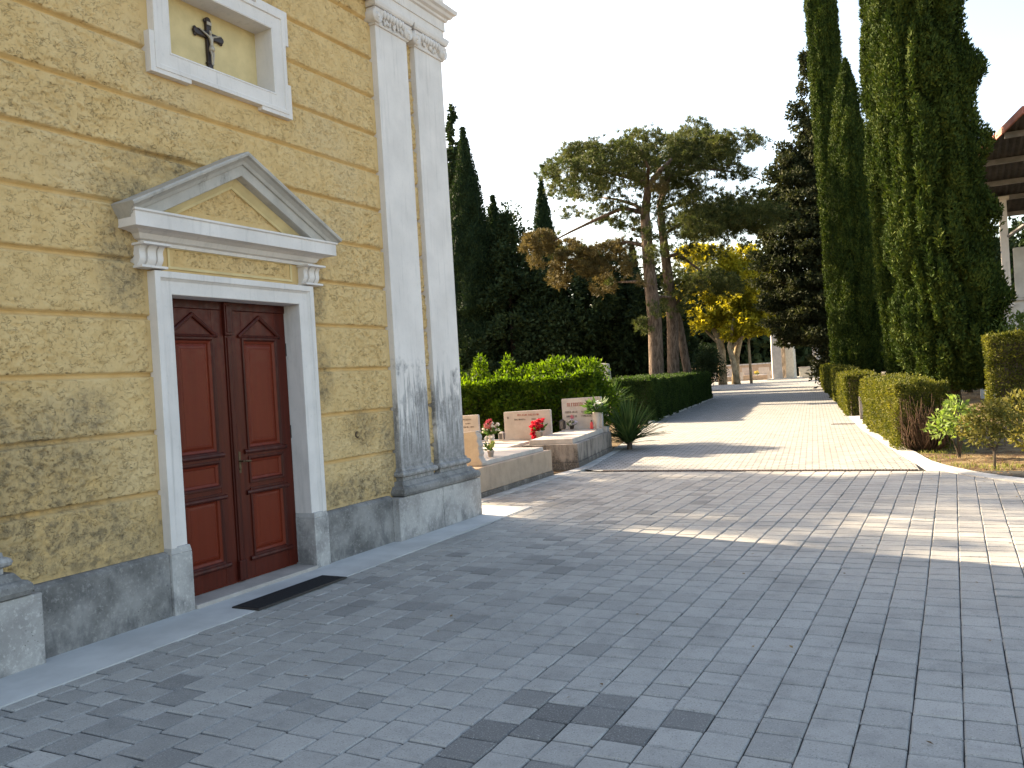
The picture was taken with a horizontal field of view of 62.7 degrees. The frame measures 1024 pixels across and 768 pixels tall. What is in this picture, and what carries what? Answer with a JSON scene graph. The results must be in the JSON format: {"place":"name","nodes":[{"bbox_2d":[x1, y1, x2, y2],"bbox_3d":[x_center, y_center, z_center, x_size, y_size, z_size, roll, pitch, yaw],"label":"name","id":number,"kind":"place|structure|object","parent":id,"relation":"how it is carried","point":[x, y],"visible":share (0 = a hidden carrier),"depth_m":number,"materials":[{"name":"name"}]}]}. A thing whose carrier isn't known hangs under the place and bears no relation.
{"place":"outdoors","nodes":[
{"label":"outdoors","id":0,"kind":"place"},
{"bbox_2d":[0,505,531,709],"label":"pavement strip","id":1,"kind":"object","parent":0,"point":[68,666],"visible":0.44,"depth_m":5.91,"materials":[{"name":"concrete"}]},
{"bbox_2d":[232,575,346,610],"bbox_3d":[-1.757,1.662,6.745,0.273,0.016,1.028,-3,0,28],"label":"doormat","id":2,"kind":"object","parent":1,"relation":"on","point":[281,595],"visible":1,"depth_m":6.66,"materials":[{"name":"rubber"}]},
{"bbox_2d":[0,471,1023,767],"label":"paving","id":3,"kind":"structure","parent":0,"point":[552,589],"depth_m":4.92,"materials":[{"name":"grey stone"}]},
{"bbox_2d":[305,419,1017,743],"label":"leaf litter","id":4,"kind":"object","parent":3,"relation":"on","point":[744,573],"visible":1,"depth_m":5.79,"materials":[{"name":"brown plant"}]},
{"bbox_2d":[552,425,640,474],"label":"soil","id":5,"kind":"structure","parent":0,"point":[614,444],"depth_m":19.30,"materials":[{"name":"brown soil"}]},
{"bbox_2d":[459,358,469,380],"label":"shrub","id":6,"kind":"object","parent":5,"relation":"on","point":[463,374],"visible":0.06,"depth_m":19.56,"materials":[{"name":"green plant"}]},
{"bbox_2d":[469,352,494,378],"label":"shrub","id":7,"kind":"object","parent":5,"relation":"on","point":[477,364],"visible":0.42,"depth_m":19.51,"materials":[{"name":"green plant"}]},
{"bbox_2d":[482,439,531,448],"bbox_3d":[-0.381,1.363,15.832,1.274,0.475,2.274,-3,0,21],"label":"grave","id":8,"kind":"object","parent":5,"relation":"on","point":[516,443],"visible":0.1,"depth_m":16.00,"materials":[{"name":"stone"}]},
{"bbox_2d":[463,415,479,431],"bbox_3d":[-0.928,0.898,16.664,0.620,0.560,0.085,-3,0,22],"label":"headstone","id":9,"kind":"object","parent":8,"relation":"on","point":[471,422],"visible":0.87,"depth_m":16.57,"materials":[{"name":"stone"}]},
{"bbox_2d":[481,419,501,442],"bbox_3d":[-0.366,0.880,15.227,0.419,0.513,0.426,-4,0,-18],"label":"flower vase","id":10,"kind":"object","parent":8,"relation":"on","point":[491,429],"visible":0.93,"depth_m":15.17,"materials":[{"name":"stone"}]},
{"bbox_2d":[498,432,505,440],"bbox_3d":[-0.197,1.021,16.525,0.104,0.170,0.104,-3,0,28],"label":"grave lantern","id":11,"kind":"object","parent":8,"relation":"on","point":[501,435],"visible":1,"depth_m":16.50,"materials":[{"name":"stone"}]},
{"bbox_2d":[504,409,552,439],"bbox_3d":[0.313,0.800,16.537,0.980,0.560,0.090,-3,0,22],"label":"headstone","id":12,"kind":"object","parent":8,"relation":"on","point":[517,424],"visible":0.91,"depth_m":16.53,"materials":[{"name":"stone"}]},
{"bbox_2d":[496,353,518,376],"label":"shrub","id":13,"kind":"object","parent":5,"relation":"on","point":[508,368],"visible":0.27,"depth_m":19.30,"materials":[{"name":"green plant"}]},
{"bbox_2d":[472,447,553,498],"bbox_3d":[-0.412,1.351,12.882,1.174,0.530,2.574,-3,0,26],"label":"grave","id":14,"kind":"object","parent":5,"relation":"on","point":[503,469],"visible":0.43,"depth_m":12.61,"materials":[{"name":"stone"}]},
{"bbox_2d":[463,430,486,465],"bbox_3d":[-0.563,0.909,11.910,0.383,0.509,0.140,-3,0,28],"label":"headstone","id":15,"kind":"object","parent":14,"relation":"on","point":[473,448],"visible":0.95,"depth_m":11.83,"materials":[{"name":"stone"}]},
{"bbox_2d":[483,435,494,456],"bbox_3d":[-0.342,0.923,12.520,0.225,0.320,0.304,-3,0,28],"label":"flower vase","id":16,"kind":"object","parent":14,"relation":"on","point":[490,446],"visible":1,"depth_m":12.49,"materials":[{"name":"stone"}]},
{"bbox_2d":[460,363,606,439],"bbox_3d":[-0.486,0.616,18.877,5.297,2.081,1.815,-3,0,9],"label":"hedge","id":17,"kind":"object","parent":5,"relation":"on","point":[485,398],"visible":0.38,"depth_m":18.15,"materials":[{"name":"green plant"}]},
{"bbox_2d":[491,353,627,425],"bbox_3d":[0.944,0.394,19.309,3.308,2.177,1.765,-3,0,39],"label":"shrub","id":18,"kind":"object","parent":5,"relation":"on","point":[563,365],"visible":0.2,"depth_m":18.81,"materials":[{"name":"green plant"}]},
{"bbox_2d":[607,379,634,412],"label":"climbing plant","id":19,"kind":"object","parent":18,"relation":"on","point":[615,385],"visible":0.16,"depth_m":19.39,"materials":[{"name":"green plant"}]},
{"bbox_2d":[522,426,612,469],"bbox_3d":[1.125,1.221,16.212,1.044,0.575,2.974,-3,0,18],"label":"grave","id":20,"kind":"object","parent":5,"relation":"on","point":[571,449],"visible":0.78,"depth_m":15.10,"materials":[{"name":"stone"}]},
{"bbox_2d":[529,418,546,438],"bbox_3d":[0.509,0.855,16.097,0.366,0.421,0.350,-4,0,-45],"label":"flower pot","id":21,"kind":"object","parent":20,"relation":"on","point":[537,425],"visible":0.96,"depth_m":16.04,"materials":[{"name":"stone"}]},
{"bbox_2d":[559,420,565,429],"bbox_3d":[1.036,0.833,17.317,0.104,0.200,0.104,-3,0,28],"label":"grave lantern","id":22,"kind":"object","parent":20,"relation":"on","point":[562,424],"visible":1,"depth_m":17.29,"materials":[{"name":"metal"}]},
{"bbox_2d":[566,415,577,428],"bbox_3d":[1.229,0.772,17.212,0.253,0.299,0.226,-3,0,-3],"label":"flower pot","id":23,"kind":"object","parent":20,"relation":"on","point":[572,424],"visible":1,"depth_m":17.20,"materials":[{"name":"metal"}]},
{"bbox_2d":[561,396,603,427],"bbox_3d":[1.457,0.592,17.441,0.860,0.630,0.094,-3,0,24],"label":"headstone","id":24,"kind":"object","parent":20,"relation":"on","point":[573,407],"visible":0.66,"depth_m":17.43,"materials":[{"name":"beige stone"}]},
{"bbox_2d":[580,396,608,428],"bbox_3d":[1.709,0.551,16.904,0.642,0.686,0.720,-3,0,28],"label":"flower vase","id":25,"kind":"object","parent":20,"relation":"on","point":[595,408],"visible":1,"depth_m":16.82,"materials":[{"name":"stone"}]},
{"bbox_2d":[441,0,1023,303],"label":"sky","id":26,"kind":"structure","parent":0,"point":[523,78],"materials":[{"name":"white"}]},
{"bbox_2d":[587,377,918,470],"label":"path","id":27,"kind":"structure","parent":0,"point":[783,424],"depth_m":18.62,"materials":[{"name":"beige stone"}]},
{"bbox_2d":[690,341,729,386],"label":"round bush","id":28,"kind":"object","parent":27,"relation":"on","point":[709,359],"visible":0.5,"depth_m":59.83,"materials":[{"name":"green plant"}]},
{"bbox_2d":[747,337,752,382],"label":"young tree","id":29,"kind":"object","parent":27,"relation":"on","point":[750,364],"visible":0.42,"depth_m":76.09,"materials":[{"name":"plant"}]},
{"bbox_2d":[589,371,925,471],"bbox_3d":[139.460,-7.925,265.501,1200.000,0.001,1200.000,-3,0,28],"label":"ground","id":30,"kind":"structure","parent":0,"point":[798,375],"depth_m":14.68,"materials":[{"name":"brown soil"}]},
{"bbox_2d":[0,0,481,677],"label":"chapel","id":31,"kind":"structure","parent":30,"relation":"on","point":[228,348],"depth_m":6.88,"materials":[{"name":"paint"}]},
{"bbox_2d":[192,17,223,68],"bbox_3d":[-2.531,-2.836,7.064,0.070,0.498,0.328,-3,0,28],"label":"crucifix","id":32,"kind":"object","parent":31,"relation":"attached to","point":[208,35],"visible":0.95,"depth_m":7.05,"materials":[{"name":"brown wood"}]},
{"bbox_2d":[172,298,297,595],"bbox_3d":[-2.355,0.470,7.095,0.143,2.404,1.460,-3,0,28],"label":"door","id":33,"kind":"structure","parent":31,"relation":"in","point":[236,434],"depth_m":7.07,"materials":[{"name":"red wood"}]},
{"bbox_2d":[445,102,505,346],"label":"dark conifer","id":34,"kind":"object","parent":30,"relation":"on","point":[452,152],"visible":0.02,"depth_m":51.33,"materials":[{"name":"green plant"}]},
{"bbox_2d":[487,194,513,301],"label":"cypress tree","id":35,"kind":"object","parent":30,"relation":"on","point":[493,214],"visible":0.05,"depth_m":53.09,"materials":[{"name":"green plant"}]},
{"bbox_2d":[483,200,541,274],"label":"evergreen tree","id":36,"kind":"object","parent":30,"relation":"on","point":[520,229],"visible":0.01,"depth_m":54.89,"materials":[{"name":"green plant"}]},
{"bbox_2d":[458,201,569,378],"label":"dark conifer","id":37,"kind":"object","parent":30,"relation":"on","point":[513,277],"visible":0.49,"depth_m":47.90,"materials":[{"name":"green plant"}]},
{"bbox_2d":[481,447,624,502],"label":"kerb","id":38,"kind":"structure","parent":30,"relation":"on","point":[584,468],"depth_m":13.60,"materials":[{"name":"concrete"}]},
{"bbox_2d":[508,245,648,376],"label":"evergreen tree","id":39,"kind":"object","parent":30,"relation":"on","point":[565,339],"visible":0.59,"depth_m":46.66,"materials":[{"name":"green plant"}]},
{"bbox_2d":[628,237,641,305],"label":"cypress tree","id":40,"kind":"object","parent":30,"relation":"on","point":[632,239],"visible":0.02,"depth_m":62.56,"materials":[{"name":"green plant"}]},
{"bbox_2d":[603,393,672,449],"bbox_3d":[2.425,0.808,17.678,1.841,1.239,1.756,-3,0,28],"label":"yucca plant","id":41,"kind":"object","parent":30,"relation":"on","point":[627,428],"visible":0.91,"depth_m":17.53,"materials":[{"name":"green plant"}]},
{"bbox_2d":[574,266,706,378],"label":"evergreen tree","id":42,"kind":"object","parent":30,"relation":"on","point":[625,336],"visible":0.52,"depth_m":46.88,"materials":[{"name":"green plant"}]},
{"bbox_2d":[648,398,713,423],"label":"kerb","id":43,"kind":"structure","parent":30,"relation":"on","point":[683,409],"depth_m":33.79,"materials":[{"name":"concrete"}]},
{"bbox_2d":[672,242,751,384],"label":"plane tree","id":44,"kind":"object","parent":30,"relation":"on","point":[714,317],"visible":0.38,"depth_m":77.07,"materials":[{"name":"yellow plant"}]},
{"bbox_2d":[722,243,761,383],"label":"plane tree","id":45,"kind":"object","parent":30,"relation":"on","point":[737,349],"visible":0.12,"depth_m":77.36,"materials":[{"name":"yellow plant"}]},
{"bbox_2d":[716,265,779,384],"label":"plane tree","id":46,"kind":"object","parent":30,"relation":"on","point":[747,317],"visible":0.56,"depth_m":74.75,"materials":[{"name":"yellow plant"}]},
{"bbox_2d":[600,469,917,471],"bbox_3d":[3.582,1.350,12.847,4.730,0.067,0.130,-3,0,28],"label":"drain grate","id":47,"kind":"object","parent":30,"relation":"on","point":[845,470],"visible":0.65,"depth_m":12.68,"materials":[{"name":"metal"}]},
{"bbox_2d":[571,268,1013,375],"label":"wood","id":48,"kind":"object","parent":30,"relation":"on","point":[760,348],"visible":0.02,"depth_m":110.36,"materials":[{"name":"green plant"}]},
{"bbox_2d":[849,415,1023,482],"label":"kerb","id":49,"kind":"structure","parent":30,"relation":"on","point":[918,459],"depth_m":12.24,"materials":[{"name":"concrete"}]},
{"bbox_2d":[880,374,1023,470],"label":"soil","id":50,"kind":"structure","parent":0,"point":[974,397],"depth_m":13.44,"materials":[{"name":"brown soil"}]},
{"bbox_2d":[738,47,830,384],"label":"cedar tree","id":51,"kind":"object","parent":50,"relation":"on","point":[794,173],"visible":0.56,"depth_m":54.74,"materials":[{"name":"green plant"}]},
{"bbox_2d":[803,0,843,363],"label":"cypress tree","id":52,"kind":"object","parent":50,"relation":"on","point":[824,48],"visible":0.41,"depth_m":43.94,"materials":[{"name":"green plant"}]},
{"bbox_2d":[819,362,835,392],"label":"hedge","id":53,"kind":"object","parent":50,"relation":"on","point":[823,372],"visible":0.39,"depth_m":43.92,"materials":[{"name":"green plant"}]},
{"bbox_2d":[826,363,859,401],"bbox_3d":[14.126,-0.108,36.063,1.149,1.577,9.400,-3,0,19],"label":"hedge","id":54,"kind":"object","parent":50,"relation":"on","point":[831,370],"visible":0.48,"depth_m":33.60,"materials":[{"name":"green plant"}]},
{"bbox_2d":[823,57,884,376],"bbox_3d":[15.599,-7.202,38.529,2.709,15.562,2.787,-3,0,28],"label":"cypress tree","id":55,"kind":"object","parent":50,"relation":"on","point":[855,316],"visible":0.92,"depth_m":37.78,"materials":[{"name":"green plant"}]},
{"bbox_2d":[834,368,876,415],"bbox_3d":[10.947,0.155,26.913,1.087,1.448,6.848,-3,0,19],"label":"hedge","id":56,"kind":"object","parent":50,"relation":"on","point":[847,382],"visible":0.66,"depth_m":23.93,"materials":[{"name":"green plant"}]},
{"bbox_2d":[859,397,863,418],"bbox_3d":[9.353,0.638,22.233,0.300,0.700,0.240,-3,0,28],"label":"stone marker","id":57,"kind":"object","parent":50,"relation":"on","point":[860,409],"visible":0.19,"depth_m":22.18,"materials":[{"name":"beige stone"}]},
{"bbox_2d":[857,0,911,375],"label":"cypress tree","id":58,"kind":"object","parent":50,"relation":"on","point":[885,279],"visible":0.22,"depth_m":29.31,"materials":[{"name":"green plant"}]},
{"bbox_2d":[857,371,955,450],"bbox_3d":[7.907,0.420,17.202,1.119,1.350,7.336,-3,0,18],"label":"hedge","id":59,"kind":"object","parent":50,"relation":"on","point":[898,410],"visible":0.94,"depth_m":14.29,"materials":[{"name":"green plant"}]},
{"bbox_2d":[866,0,1017,412],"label":"cypress tree","id":60,"kind":"object","parent":50,"relation":"on","point":[943,207],"visible":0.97,"depth_m":22.39,"materials":[{"name":"green plant"}]},
{"bbox_2d":[920,393,988,457],"bbox_3d":[6.854,0.645,13.008,1.001,1.021,0.633,-3,0,28],"label":"shrub","id":61,"kind":"object","parent":50,"relation":"on","point":[948,414],"visible":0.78,"depth_m":13.00,"materials":[{"name":"green plant"}]},
{"bbox_2d":[917,440,1023,471],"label":"grass","id":62,"kind":"structure","parent":50,"relation":"on","point":[1002,464],"depth_m":12.26,"materials":[{"name":"plant"}]},
{"bbox_2d":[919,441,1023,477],"bbox_3d":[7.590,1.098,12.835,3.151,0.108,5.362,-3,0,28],"label":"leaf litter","id":63,"kind":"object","parent":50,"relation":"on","point":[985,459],"visible":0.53,"depth_m":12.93,"materials":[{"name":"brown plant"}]},
{"bbox_2d":[954,396,1023,468],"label":"shrub","id":64,"kind":"object","parent":50,"relation":"on","point":[979,430],"visible":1,"depth_m":11.52,"materials":[{"name":"green plant"}]},
{"bbox_2d":[967,228,1013,392],"bbox_3d":[18.325,-3.038,33.798,3.677,6.766,3.030,-3,0,28],"label":"dark shrub tree","id":65,"kind":"object","parent":50,"relation":"on","point":[997,257],"visible":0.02,"depth_m":33.13,"materials":[{"name":"green plant"}]},
{"bbox_2d":[980,327,1023,417],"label":"hedge","id":66,"kind":"object","parent":50,"relation":"on","point":[1004,371],"visible":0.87,"depth_m":20.01,"materials":[{"name":"green plant"}]},
{"bbox_2d":[989,216,1023,297],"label":"evergreen tree","id":67,"kind":"object","parent":50,"relation":"on","point":[1015,241],"visible":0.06,"depth_m":39.11,"materials":[{"name":"green plant"}]},
{"bbox_2d":[990,309,1023,342],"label":"shrub","id":68,"kind":"object","parent":50,"relation":"on","point":[1019,319],"visible":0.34,"depth_m":22.35,"materials":[{"name":"green plant"}]},
{"bbox_2d":[1003,388,1023,451],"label":"shrub","id":69,"kind":"object","parent":50,"relation":"on","point":[1021,407],"visible":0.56,"depth_m":11.86,"materials":[{"name":"green plant"}]},
{"bbox_2d":[979,106,1023,398],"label":"open shed","id":70,"kind":"structure","parent":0,"point":[1004,165],"depth_m":27.26,"materials":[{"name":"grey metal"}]},
{"label":"forecourt","id":71,"kind":"structure","parent":0,"visible":0},
{"bbox_2d":[530,176,572,316],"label":"cypress tree","id":72,"kind":"object","parent":71,"relation":"on","point":[542,216],"visible":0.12,"depth_m":60.18,"materials":[{"name":"green plant"}]},
{"label":"soil","id":73,"kind":"structure","parent":0,"visible":0},
{"bbox_2d":[449,126,509,375],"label":"cypress tree","id":74,"kind":"object","parent":73,"relation":"on","point":[471,243],"visible":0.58,"depth_m":48.60,"materials":[{"name":"green plant"}]},
{"bbox_2d":[601,363,610,379],"bbox_3d":[3.845,0.209,33.583,1.600,2.107,1.000,-3,0,28],"label":"leaning stele","id":75,"kind":"object","parent":73,"relation":"on","point":[607,370],"visible":0.12,"depth_m":33.48,"materials":[{"name":"stone"}]},
{"bbox_2d":[517,122,701,374],"bbox_3d":[4.467,-5.445,38.754,8.563,13.385,9.614,-3,0,28],"label":"pine tree","id":76,"kind":"object","parent":73,"relation":"on","point":[586,261],"visible":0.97,"depth_m":37.16,"materials":[{"name":"green plant"}]},
{"bbox_2d":[609,370,712,422],"bbox_3d":[6.745,0.273,35.672,3.614,1.644,18.870,-3,0,13],"label":"hedge","id":77,"kind":"object","parent":73,"relation":"on","point":[668,394],"visible":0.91,"depth_m":29.25,"materials":[{"name":"green plant"}]},
{"bbox_2d":[632,114,799,372],"bbox_3d":[9.940,-5.971,40.364,8.129,13.802,10.560,-3,0,28],"label":"pine tree","id":78,"kind":"object","parent":73,"relation":"on","point":[718,216],"visible":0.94,"depth_m":38.41,"materials":[{"name":"green plant"}]},
{"label":"forecourt","id":79,"kind":"structure","parent":0,"visible":0},
{"bbox_2d":[727,369,731,376],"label":"grave","id":80,"kind":"object","parent":79,"relation":"on","point":[729,374],"visible":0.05,"depth_m":99.06,"materials":[{"name":"stone"}]},
{"bbox_2d":[691,362,771,375],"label":"wall","id":81,"kind":"structure","parent":79,"relation":"on","point":[756,366],"depth_m":100.97,"materials":[{"name":"stone"}]},
{"bbox_2d":[714,371,771,381],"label":"wall","id":82,"kind":"structure","parent":79,"relation":"on","point":[757,377],"depth_m":91.70,"materials":[{"name":"stone"}]},
{"bbox_2d":[742,367,752,375],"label":"grave","id":83,"kind":"object","parent":79,"relation":"on","point":[745,371],"visible":0.41,"depth_m":99.14,"materials":[{"name":"stone"}]},
{"bbox_2d":[753,367,768,375],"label":"grave","id":84,"kind":"object","parent":79,"relation":"on","point":[763,370],"visible":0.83,"depth_m":96.65,"materials":[{"name":"stone"}]},
{"bbox_2d":[767,335,802,379],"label":"monument","id":85,"kind":"object","parent":79,"relation":"on","point":[783,360],"visible":0.52,"depth_m":86.95,"materials":[{"name":"stone"}]},
{"bbox_2d":[798,366,813,377],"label":"wall","id":86,"kind":"structure","parent":79,"relation":"on","point":[802,371],"depth_m":87.68,"materials":[{"name":"beige stone"}]}
]}

